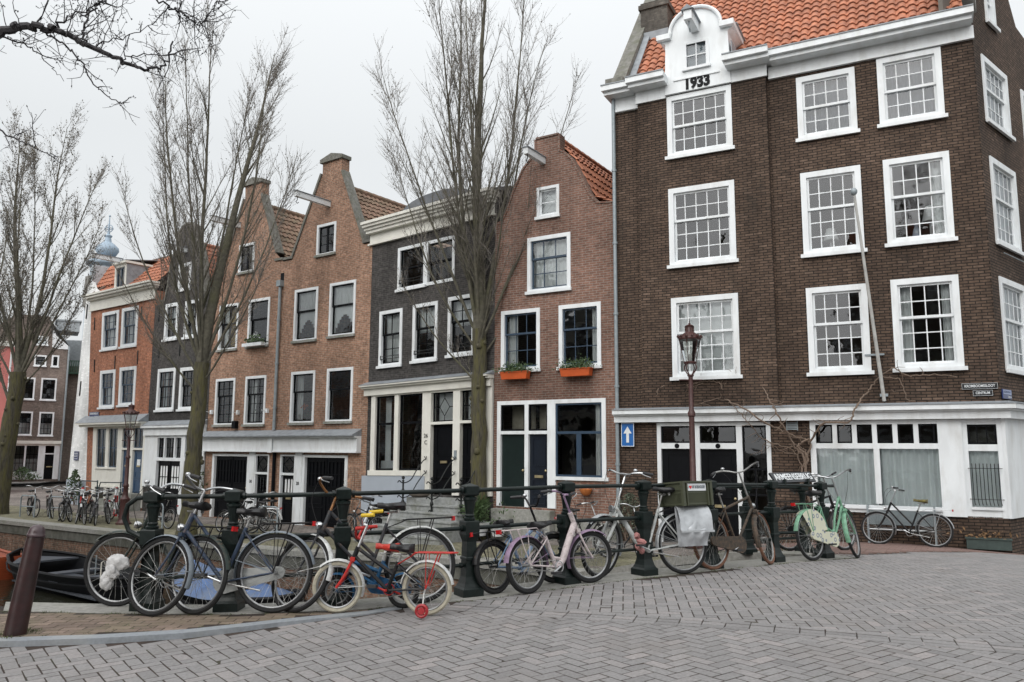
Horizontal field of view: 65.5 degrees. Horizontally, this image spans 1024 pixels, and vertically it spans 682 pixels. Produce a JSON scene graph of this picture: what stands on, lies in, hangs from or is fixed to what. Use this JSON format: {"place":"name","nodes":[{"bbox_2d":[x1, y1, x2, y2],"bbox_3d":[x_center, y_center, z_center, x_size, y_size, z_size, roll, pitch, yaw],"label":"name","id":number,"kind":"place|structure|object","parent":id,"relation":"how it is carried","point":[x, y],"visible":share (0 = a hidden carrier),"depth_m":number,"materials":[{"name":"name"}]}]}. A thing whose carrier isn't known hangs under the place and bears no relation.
{"place":"outdoors","nodes":[
{"label":"outdoors","id":0,"kind":"place"},
{"bbox_2d":[0,579,171,606],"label":"water","id":1,"kind":"structure","parent":0,"point":[6,588],"depth_m":21.44,"materials":[{"name":"black liquid"}]},
{"bbox_2d":[6,547,166,601],"bbox_3d":[-12.342,6.722,22.676,7.694,1.192,2.189,-5,-10,36],"label":"rowing boat","id":2,"kind":"object","parent":1,"relation":"on","point":[60,573],"visible":0.52,"depth_m":22.10,"materials":[{"name":"wood"}]},
{"bbox_2d":[174,560,307,604],"bbox_3d":[-6.623,6.155,19.163,4.702,1.430,1.900,-5,-10,36],"label":"rowing boat","id":3,"kind":"object","parent":1,"relation":"on","point":[200,596],"visible":0.3,"depth_m":18.68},
{"bbox_2d":[0,0,248,165],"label":"overhanging tree","id":4,"kind":"object","parent":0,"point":[14,27],"visible":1,"depth_m":7.93,"materials":[{"name":"brown plant"}]},
{"bbox_2d":[0,608,380,636],"bbox_3d":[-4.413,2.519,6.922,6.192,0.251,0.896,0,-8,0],"label":"pavement","id":5,"kind":"structure","parent":0,"point":[63,623],"depth_m":6.93,"materials":[{"name":"brick"}]},
{"bbox_2d":[3,524,45,636],"bbox_3d":[-4.052,2.010,6.643,0.168,0.943,0.168,7,-10,1],"label":"bollard","id":6,"kind":"object","parent":5,"relation":"on","point":[19,613],"visible":0.97,"depth_m":6.59,"materials":[{"name":"brown metal"}]},
{"bbox_2d":[128,472,316,615],"bbox_3d":[-2.679,1.861,7.385,1.687,1.280,0.597,2,-8,-13],"label":"bicycle","id":7,"kind":"object","parent":5,"relation":"on","point":[241,580],"visible":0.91,"depth_m":7.30,"materials":[{"name":"blue metal"}]},
{"bbox_2d":[0,505,680,567],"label":"quay pavement","id":8,"kind":"structure","parent":0,"point":[623,558],"depth_m":22.10,"materials":[{"name":"stone"}]},
{"bbox_2d":[0,98,113,514],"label":"elm tree","id":9,"kind":"object","parent":8,"relation":"on","point":[14,395],"visible":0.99,"depth_m":32.44,"materials":[{"name":"brown plant"}]},
{"bbox_2d":[115,403,139,524],"bbox_3d":[-13.271,4.182,27.499,0.586,4.208,0.559,0,-8,0],"label":"street lamp","id":10,"kind":"object","parent":8,"relation":"on","point":[125,498],"visible":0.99,"depth_m":27.43,"materials":[{"name":"black metal"}]},
{"bbox_2d":[99,0,319,534],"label":"elm tree","id":11,"kind":"object","parent":8,"relation":"on","point":[201,348],"visible":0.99,"depth_m":24.67,"materials":[{"name":"brown plant"}]},
{"bbox_2d":[353,496,487,544],"bbox_3d":[-2.471,5.053,22.163,3.060,1.260,2.360,-6,-10,38],"label":"stone stoop","id":12,"kind":"object","parent":8,"relation":"on","point":[418,507],"visible":0.31,"depth_m":22.01,"materials":[{"name":"grey stone"}]},
{"bbox_2d":[0,517,811,599],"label":"quay wall","id":13,"kind":"structure","parent":0,"point":[79,539],"depth_m":20.44,"materials":[{"name":"stone"}]},
{"bbox_2d":[9,481,958,568],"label":"quay street","id":14,"kind":"structure","parent":0,"point":[18,490],"depth_m":31.43,"materials":[{"name":"brick"}]},
{"bbox_2d":[0,341,14,427],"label":"pink house","id":15,"kind":"structure","parent":14,"relation":"on","point":[7,358],"depth_m":45.96,"materials":[{"name":"paint"}]},
{"bbox_2d":[0,169,48,360],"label":"elm tree","id":16,"kind":"object","parent":14,"relation":"on","point":[5,307],"visible":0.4,"depth_m":41.22,"materials":[{"name":"brown plant"}]},
{"bbox_2d":[0,315,81,481],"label":"grey house","id":17,"kind":"structure","parent":14,"relation":"on","point":[38,449],"depth_m":53.88,"materials":[{"name":"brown brick"}]},
{"bbox_2d":[60,340,81,480],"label":"brown house","id":18,"kind":"structure","parent":14,"relation":"on","point":[74,359],"depth_m":57.77,"materials":[{"name":"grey brick"}]},
{"bbox_2d":[65,265,114,504],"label":"white house","id":19,"kind":"structure","parent":14,"relation":"on","point":[79,434],"depth_m":37.68,"materials":[{"name":"paint"}]},
{"bbox_2d":[82,215,118,335],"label":"church tower","id":20,"kind":"structure","parent":14,"relation":"on","point":[107,241],"depth_m":91.34,"materials":[{"name":"metal"}]},
{"bbox_2d":[75,253,195,511],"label":"orange house","id":21,"kind":"structure","parent":14,"relation":"on","point":[121,346],"depth_m":35.68,"materials":[{"name":"brick"}]},
{"bbox_2d":[97,369,115,408],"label":"window","id":22,"kind":"structure","parent":21,"relation":"in","point":[110,396],"depth_m":36.29,"materials":[{"name":"white paint"}]},
{"bbox_2d":[99,310,118,351],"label":"window","id":23,"kind":"structure","parent":21,"relation":"in","point":[112,330],"depth_m":36.76,"materials":[{"name":"white paint"}]},
{"bbox_2d":[116,366,136,406],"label":"window","id":24,"kind":"structure","parent":21,"relation":"in","point":[121,403],"depth_m":35.20,"materials":[{"name":"white paint"}]},
{"bbox_2d":[118,305,138,348],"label":"window","id":25,"kind":"structure","parent":21,"relation":"in","point":[132,326],"depth_m":35.75,"materials":[{"name":"white paint"}]},
{"bbox_2d":[140,222,267,516],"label":"neck gable house","id":26,"kind":"structure","parent":14,"relation":"on","point":[169,424],"depth_m":32.93,"materials":[{"name":"black brick"}]},
{"bbox_2d":[153,368,175,411],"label":"window","id":27,"kind":"structure","parent":26,"relation":"in","point":[158,408],"depth_m":33.34,"materials":[{"name":"white paint"}]},
{"bbox_2d":[158,461,179,513],"bbox_3d":[-13.907,5.954,32.270,1.780,2.170,0.132,-5,-10,37],"label":"double door","id":28,"kind":"structure","parent":26,"relation":"in","point":[168,472],"depth_m":32.28,"materials":[{"name":"black paint"}]},
{"bbox_2d":[202,177,350,520],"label":"gabled house","id":29,"kind":"structure","parent":14,"relation":"on","point":[234,444],"depth_m":30.15,"materials":[{"name":"brick"}]},
{"bbox_2d":[211,378,235,426],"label":"window","id":30,"kind":"structure","parent":29,"relation":"in","point":[217,405],"depth_m":30.68,"materials":[{"name":"white paint"}]},
{"bbox_2d":[215,303,238,352],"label":"window","id":31,"kind":"structure","parent":29,"relation":"in","point":[220,332],"depth_m":31.19,"materials":[{"name":"white paint"}]},
{"bbox_2d":[214,456,246,518],"bbox_3d":[-10.513,5.467,29.817,2.040,2.290,0.132,-5,-9,36],"label":"garage door","id":32,"kind":"structure","parent":29,"relation":"in","point":[231,471],"depth_m":29.97,"materials":[{"name":"black paint"}]},
{"bbox_2d":[241,375,266,426],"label":"window","id":33,"kind":"structure","parent":29,"relation":"in","point":[246,423],"depth_m":29.68,"materials":[{"name":"white paint"}]},
{"bbox_2d":[266,153,451,529],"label":"gabled house","id":34,"kind":"structure","parent":14,"relation":"on","point":[323,284],"depth_m":27.63,"materials":[{"name":"brick"}]},
{"bbox_2d":[282,475,293,522],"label":"door","id":35,"kind":"structure","parent":34,"relation":"in","point":[287,479],"depth_m":27.87,"materials":[{"name":"black paint"}]},
{"bbox_2d":[287,370,315,424],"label":"window","id":36,"kind":"structure","parent":34,"relation":"in","point":[298,421],"depth_m":28.19,"materials":[{"name":"white paint"}]},
{"bbox_2d":[290,286,318,343],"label":"window","id":37,"kind":"structure","parent":34,"relation":"in","point":[305,300],"depth_m":28.50,"materials":[{"name":"white paint"}]},
{"bbox_2d":[305,457,344,527],"bbox_3d":[-6.272,5.076,26.765,2.000,2.290,0.132,-5,-9,36],"label":"garage door","id":38,"kind":"structure","parent":34,"relation":"in","point":[316,467],"depth_m":26.87,"materials":[{"name":"black paint"}]},
{"bbox_2d":[314,221,336,257],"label":"window","id":39,"kind":"structure","parent":34,"relation":"in","point":[332,224],"depth_m":28.13,"materials":[{"name":"white paint"}]},
{"bbox_2d":[323,367,353,423],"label":"window","id":40,"kind":"structure","parent":34,"relation":"in","point":[328,420],"depth_m":26.94,"materials":[{"name":"white paint"}]},
{"bbox_2d":[326,279,355,338],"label":"window","id":41,"kind":"structure","parent":34,"relation":"in","point":[342,295],"depth_m":27.39,"materials":[{"name":"white paint"}]},
{"bbox_2d":[358,185,561,537],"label":"house","id":42,"kind":"structure","parent":14,"relation":"on","point":[437,378],"depth_m":24.80,"materials":[{"name":"black brick"}]},
{"bbox_2d":[376,396,394,469],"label":"shop window","id":43,"kind":"structure","parent":42,"relation":"in","point":[387,464],"depth_m":25.58,"materials":[{"name":"black paint"}]},
{"bbox_2d":[376,308,402,368],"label":"window","id":44,"kind":"structure","parent":42,"relation":"in","point":[393,343],"depth_m":25.84,"materials":[{"name":"white paint"}]},
{"bbox_2d":[395,242,425,292],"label":"window","id":45,"kind":"structure","parent":42,"relation":"in","point":[401,251],"depth_m":25.52,"materials":[{"name":"white paint"}]},
{"bbox_2d":[409,301,437,363],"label":"window","id":46,"kind":"structure","parent":42,"relation":"in","point":[423,328],"depth_m":24.90,"materials":[{"name":"white paint"}]},
{"bbox_2d":[425,235,454,285],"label":"window","id":47,"kind":"structure","parent":42,"relation":"in","point":[428,281],"depth_m":24.70,"materials":[{"name":"white paint"}]},
{"bbox_2d":[433,424,452,488],"bbox_3d":[-2.033,3.501,23.717,0.900,2.048,0.132,-6,-10,38],"label":"door","id":48,"kind":"structure","parent":42,"relation":"in","point":[443,433],"depth_m":23.78,"materials":[{"name":"black paint"}]},
{"bbox_2d":[445,294,472,357],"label":"window","id":49,"kind":"structure","parent":42,"relation":"in","point":[461,316],"depth_m":24.04,"materials":[{"name":"white paint"}]},
{"bbox_2d":[462,423,471,484],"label":"door","id":50,"kind":"structure","parent":42,"relation":"in","point":[467,427],"depth_m":23.20,"materials":[{"name":"black paint"}]},
{"bbox_2d":[362,0,590,539],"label":"elm tree","id":51,"kind":"object","parent":14,"relation":"on","point":[480,301],"visible":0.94,"depth_m":22.94,"materials":[{"name":"brown plant"}]},
{"bbox_2d":[458,494,496,535],"bbox_3d":[-0.901,4.673,21.649,1.314,1.190,1.306,6,-9,-35],"label":"potted plant","id":52,"kind":"object","parent":14,"relation":"on","point":[479,510],"visible":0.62,"depth_m":21.58,"materials":[{"name":"green plant"}]},
{"bbox_2d":[491,98,666,540],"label":"spout gable house","id":53,"kind":"structure","parent":14,"relation":"on","point":[562,289],"depth_m":22.06,"materials":[{"name":"brown brick"}]},
{"bbox_2d":[502,434,523,506],"bbox_3d":[0.043,3.591,22.151,0.790,1.980,0.133,-4,-9,32],"label":"door","id":54,"kind":"structure","parent":53,"relation":"in","point":[512,444],"depth_m":22.19,"materials":[{"name":"green paint"}]},
{"bbox_2d":[493,360,537,379],"bbox_3d":[0.007,0.801,22.257,1.604,0.536,0.456,-4,-9,32],"label":"window box","id":55,"kind":"object","parent":53,"relation":"attached to","point":[512,372],"visible":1,"depth_m":22.12,"materials":[{"name":"plastic"}]},
{"bbox_2d":[501,404,535,430],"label":"window","id":56,"kind":"structure","parent":53,"relation":"in","point":[518,411],"depth_m":22.71,"materials":[{"name":"black glass"}]},
{"bbox_2d":[498,307,540,373],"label":"window","id":57,"kind":"structure","parent":53,"relation":"in","point":[509,342],"depth_m":22.72,"materials":[{"name":"white paint"}]},
{"bbox_2d":[530,434,546,507],"bbox_3d":[0.736,3.536,21.720,0.600,1.980,0.132,-4,-9,32],"label":"door","id":58,"kind":"structure","parent":53,"relation":"in","point":[538,442],"depth_m":21.75,"materials":[{"name":"blue paint"}]},
{"bbox_2d":[534,184,559,220],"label":"window","id":59,"kind":"structure","parent":53,"relation":"in","point":[551,203],"depth_m":22.65,"materials":[{"name":"white paint"}]},
{"bbox_2d":[525,232,571,294],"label":"window","id":60,"kind":"structure","parent":53,"relation":"in","point":[549,261],"depth_m":22.45,"materials":[{"name":"white paint"}]},
{"bbox_2d":[550,353,600,376],"bbox_3d":[1.701,0.640,21.259,1.621,0.606,0.525,-4,-9,32],"label":"window box","id":61,"kind":"object","parent":53,"relation":"attached to","point":[581,368],"visible":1,"depth_m":21.12,"materials":[{"name":"plastic"}]},
{"bbox_2d":[556,301,601,369],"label":"window","id":62,"kind":"structure","parent":53,"relation":"in","point":[595,306],"depth_m":21.56,"materials":[{"name":"white paint"}]},
{"bbox_2d":[556,402,601,477],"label":"shop window","id":63,"kind":"structure","parent":53,"relation":"in","point":[598,432],"depth_m":21.12,"materials":[{"name":"blue paint"}]},
{"bbox_2d":[677,321,702,547],"bbox_3d":[4.190,2.093,18.540,0.622,5.262,0.593,0,-8,0],"label":"street lamp","id":64,"kind":"object","parent":14,"relation":"on","point":[689,334],"visible":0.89,"depth_m":18.61,"materials":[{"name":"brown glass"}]},
{"bbox_2d":[719,483,814,554],"bbox_3d":[3.737,2.729,12.256,2.084,1.089,0.216,3,-8,-21],"label":"quay railing","id":65,"kind":"object","parent":14,"relation":"on","point":[747,534],"visible":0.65,"depth_m":12.25,"materials":[{"name":"black metal"}]},
{"bbox_2d":[600,0,1023,553],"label":"corner house","id":66,"kind":"structure","parent":14,"relation":"on","point":[757,141],"depth_m":19.04,"materials":[{"name":"brown brick"}]},
{"bbox_2d":[662,449,689,541],"bbox_3d":[4.123,3.850,19.668,0.820,2.360,0.132,-4,-9,27],"label":"door","id":67,"kind":"structure","parent":66,"relation":"in","point":[675,462],"depth_m":19.78,"materials":[{"name":"black paint"}]},
{"bbox_2d":[682,37,710,71],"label":"window","id":68,"kind":"structure","parent":66,"relation":"in","point":[696,56],"depth_m":20.61,"materials":[{"name":"white paint"}]},
{"bbox_2d":[665,84,734,159],"bbox_3d":[4.804,-5.581,20.423,1.780,1.722,0.220,-4,-9,27],"label":"window","id":69,"kind":"structure","parent":66,"relation":"in","point":[726,89],"depth_m":20.42,"materials":[{"name":"white paint"}]},
{"bbox_2d":[667,180,738,268],"bbox_3d":[4.786,-2.915,20.065,1.790,2.102,0.220,-4,-9,27],"label":"window","id":70,"kind":"structure","parent":66,"relation":"in","point":[729,184],"depth_m":20.07,"materials":[{"name":"white paint"}]},
{"bbox_2d":[670,293,742,380],"bbox_3d":[4.795,-0.081,19.715,1.780,2.092,0.300,-4,-9,27],"label":"window","id":71,"kind":"structure","parent":66,"relation":"in","point":[715,318],"depth_m":19.75,"materials":[{"name":"white paint"}]},
{"bbox_2d":[701,449,738,535],"bbox_3d":[5.018,3.792,19.205,0.880,2.360,0.132,-4,-9,27],"label":"door","id":72,"kind":"structure","parent":66,"relation":"in","point":[712,460],"depth_m":19.23,"materials":[{"name":"black paint"}]},
{"bbox_2d":[656,360,955,505],"bbox_3d":[6.449,2.484,18.246,6.755,4.412,0.572,-4,-9,27],"label":"climbing vine","id":73,"kind":"object","parent":66,"relation":"attached to","point":[802,452],"visible":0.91,"depth_m":18.29,"materials":[{"name":"brown plant"}]},
{"bbox_2d":[796,67,860,142],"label":"window","id":74,"kind":"structure","parent":66,"relation":"in","point":[827,109],"depth_m":19.27,"materials":[{"name":"white paint"}]},
{"bbox_2d":[800,165,867,257],"bbox_3d":[7.555,-3.036,18.805,1.450,2.092,0.220,-4,-9,27],"label":"window","id":75,"kind":"structure","parent":66,"relation":"in","point":[855,171],"depth_m":18.83,"materials":[{"name":"white paint"}]},
{"bbox_2d":[806,283,874,376],"bbox_3d":[7.544,-0.242,18.426,1.440,2.092,0.220,-4,-9,27],"label":"window","id":76,"kind":"structure","parent":66,"relation":"in","point":[864,369],"depth_m":18.41,"materials":[{"name":"white paint"}]},
{"bbox_2d":[850,188,887,400],"bbox_3d":[7.946,-1.031,17.713,0.438,4.704,1.059,-4,-9,31],"label":"flag pole","id":77,"kind":"object","parent":66,"relation":"attached to","point":[853,192],"visible":1,"depth_m":17.67,"materials":[{"name":"metal"}]},
{"bbox_2d":[876,46,947,128],"bbox_3d":[9.195,-5.803,18.399,1.450,1.702,0.355,-4,-9,27],"label":"window","id":78,"kind":"structure","parent":66,"relation":"in","point":[908,93],"depth_m":18.45,"materials":[{"name":"white paint"}]},
{"bbox_2d":[882,150,957,247],"bbox_3d":[9.195,-3.173,18.036,1.460,2.072,0.355,-4,-9,27],"label":"window","id":79,"kind":"structure","parent":66,"relation":"in","point":[940,192],"depth_m":17.97,"materials":[{"name":"white paint"}]},
{"bbox_2d":[890,274,967,372],"bbox_3d":[9.190,-0.364,17.652,1.460,2.102,0.355,-4,-9,27],"label":"window","id":80,"kind":"structure","parent":66,"relation":"in","point":[901,294],"depth_m":17.64,"materials":[{"name":"white paint"}]},
{"bbox_2d":[961,419,1007,518],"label":"corner window","id":81,"kind":"structure","parent":66,"relation":"in","point":[982,441],"depth_m":16.84,"materials":[{"name":"white paint"}]},
{"bbox_2d":[980,53,1015,141],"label":"window","id":82,"kind":"structure","parent":66,"relation":"in","point":[992,101],"depth_m":18.75,"materials":[{"name":"white paint"}]},
{"bbox_2d":[989,155,1023,256],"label":"window","id":83,"kind":"structure","parent":66,"relation":"in","point":[1000,207],"depth_m":18.48,"materials":[{"name":"white paint"}]},
{"bbox_2d":[998,276,1023,375],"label":"window","id":84,"kind":"structure","parent":66,"relation":"in","point":[1009,325],"depth_m":18.02,"materials":[{"name":"white paint"}]},
{"bbox_2d":[0,552,1023,681],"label":"road","id":85,"kind":"structure","parent":0,"point":[227,635],"depth_m":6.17,"materials":[{"name":"brick"}]},
{"bbox_2d":[0,606,401,646],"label":"kerb","id":86,"kind":"structure","parent":85,"relation":"on","point":[111,638],"depth_m":6.48,"materials":[{"name":"grey stone"}]},
{"bbox_2d":[312,509,458,617],"bbox_3d":[-1.131,1.995,7.177,1.286,0.899,0.444,-3,-8,22],"label":"childrens bicycle","id":87,"kind":"object","parent":85,"relation":"on","point":[422,610],"visible":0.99,"depth_m":7.14,"materials":[{"name":"metal"}]},
{"bbox_2d":[3,555,855,614],"bbox_3d":[0.357,2.913,9.124,10.864,0.433,2.082,4,-8,-23],"label":"bridge coping","id":88,"kind":"object","parent":85,"relation":"on","point":[367,603],"visible":0.23,"depth_m":7.74,"materials":[{"name":"stone"}]},
{"bbox_2d":[83,480,237,614],"bbox_3d":[-3.274,1.933,7.575,1.676,1.198,0.645,-4,-18,23],"label":"bicycle","id":89,"kind":"object","parent":88,"relation":"on","point":[217,544],"visible":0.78,"depth_m":7.42,"materials":[{"name":"metal"}]},
{"bbox_2d":[99,554,128,590],"bbox_3d":[-3.793,2.208,7.591,0.287,0.355,0.091,-1,-8,12],"label":"plastic bag","id":90,"kind":"object","parent":89,"relation":"hanging from","point":[116,564],"visible":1,"depth_m":7.58,"materials":[{"name":"white plastic"}]},
{"bbox_2d":[271,476,456,612],"bbox_3d":[-1.364,1.887,7.530,1.733,1.220,0.562,2,-8,-14],"label":"bicycle","id":91,"kind":"object","parent":88,"relation":"on","point":[325,546],"visible":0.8,"depth_m":7.54,"materials":[{"name":"metal"}]},
{"bbox_2d":[321,525,420,607],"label":"childrens bicycle","id":92,"kind":"object","parent":88,"relation":"on","point":[394,601],"visible":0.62,"depth_m":7.38,"materials":[{"name":"metal"}]},
{"bbox_2d":[122,479,834,611],"bbox_3d":[0.849,2.216,9.255,9.697,1.213,1.245,4,-9,-27],"label":"bridge railing","id":93,"kind":"object","parent":88,"relation":"on","point":[467,586],"visible":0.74,"depth_m":7.95,"materials":[{"name":"black metal"}]},
{"bbox_2d":[768,472,815,484],"bbox_3d":[4.046,1.976,11.458,1.040,0.171,0.134,6,-10,-39],"label":"bridge name board","id":94,"kind":"object","parent":93,"relation":"attached to","point":[795,477],"visible":1,"depth_m":11.44,"materials":[{"name":"black metal"}]},
{"bbox_2d":[470,494,559,593],"bbox_3d":[0.092,2.117,8.462,0.536,0.984,1.476,-19,-18,41],"label":"childrens bicycle","id":95,"kind":"object","parent":88,"relation":"on","point":[484,545],"visible":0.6,"depth_m":8.20,"materials":[{"name":"metal"}]},
{"bbox_2d":[496,489,611,593],"bbox_3d":[0.429,2.084,8.460,1.582,1.052,0.628,7,-17,-42],"label":"childrens bicycle","id":96,"kind":"object","parent":88,"relation":"on","point":[571,542],"visible":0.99,"depth_m":8.35,"materials":[{"name":"metal"}]},
{"bbox_2d":[580,468,706,575],"bbox_3d":[1.526,2.127,9.439,1.807,1.256,0.604,4,-15,-22],"label":"bicycle","id":97,"kind":"object","parent":88,"relation":"on","point":[639,542],"visible":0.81,"depth_m":9.35,"materials":[{"name":"silver metal"}]},
{"bbox_2d":[658,481,713,506],"bbox_3d":[2.119,1.867,9.716,0.530,0.290,0.404,7,-16,-36],"label":"plastic crate","id":98,"kind":"object","parent":97,"relation":"on","point":[692,493],"visible":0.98,"depth_m":9.57,"materials":[{"name":"green plastic"}]},
{"bbox_2d":[674,505,714,546],"bbox_3d":[2.176,2.202,9.520,0.470,0.495,0.171,4,-15,-22],"label":"pannier bag","id":99,"kind":"object","parent":97,"relation":"hanging from","point":[694,525],"visible":0.94,"depth_m":9.47,"materials":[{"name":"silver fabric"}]},
{"bbox_2d":[693,461,774,569],"bbox_3d":[2.925,2.241,10.303,1.825,1.322,0.641,8,-18,-36],"label":"bicycle","id":100,"kind":"object","parent":88,"relation":"on","point":[727,542],"visible":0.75,"depth_m":10.22,"materials":[{"name":"metal"}]},
{"bbox_2d":[403,603,1023,654],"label":"drain row","id":101,"kind":"object","parent":85,"relation":"on","point":[818,632],"visible":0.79,"depth_m":6.61,"materials":[{"name":"brick"}]},
{"bbox_2d":[0,0,1023,342],"label":"sky","id":102,"kind":"structure","parent":0,"point":[331,107],"materials":[{"name":"white"}]},
{"bbox_2d":[460,552,1023,645],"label":"road paving","id":103,"kind":"structure","parent":0,"point":[991,565],"depth_m":8.04,"materials":[{"name":"brick"}]},
{"bbox_2d":[791,469,860,560],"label":"bicycle","id":104,"kind":"object","parent":103,"relation":"on","point":[813,523],"visible":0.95,"depth_m":11.36,"materials":[{"name":"metal"}]},
{"bbox_2d":[718,542,1023,555],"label":"footway","id":105,"kind":"structure","parent":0,"point":[867,548],"depth_m":15.01,"materials":[{"name":"red brick"}]},
{"bbox_2d":[775,471,855,550],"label":"bicycle","id":106,"kind":"object","parent":105,"relation":"on","point":[789,527],"visible":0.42,"depth_m":12.99,"materials":[{"name":"metal"}]},
{"bbox_2d":[866,505,937,544],"bbox_3d":[8.353,3.956,17.084,1.330,0.820,0.250,-4,-9,27],"label":"bench","id":107,"kind":"object","parent":105,"relation":"on","point":[909,515],"visible":0.73,"depth_m":17.00,"materials":[{"name":"white paint"}]},
{"bbox_2d":[861,486,954,547],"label":"bicycle","id":108,"kind":"object","parent":105,"relation":"on","point":[893,523],"visible":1,"depth_m":16.47,"materials":[{"name":"metal"}]},
{"bbox_2d":[946,527,1020,550],"bbox_3d":[9.787,4.068,16.448,1.446,0.442,0.296,-4,-9,27],"label":"planter trough","id":109,"kind":"object","parent":105,"relation":"on","point":[990,543],"visible":1,"depth_m":16.34,"materials":[{"name":"grey concrete"}]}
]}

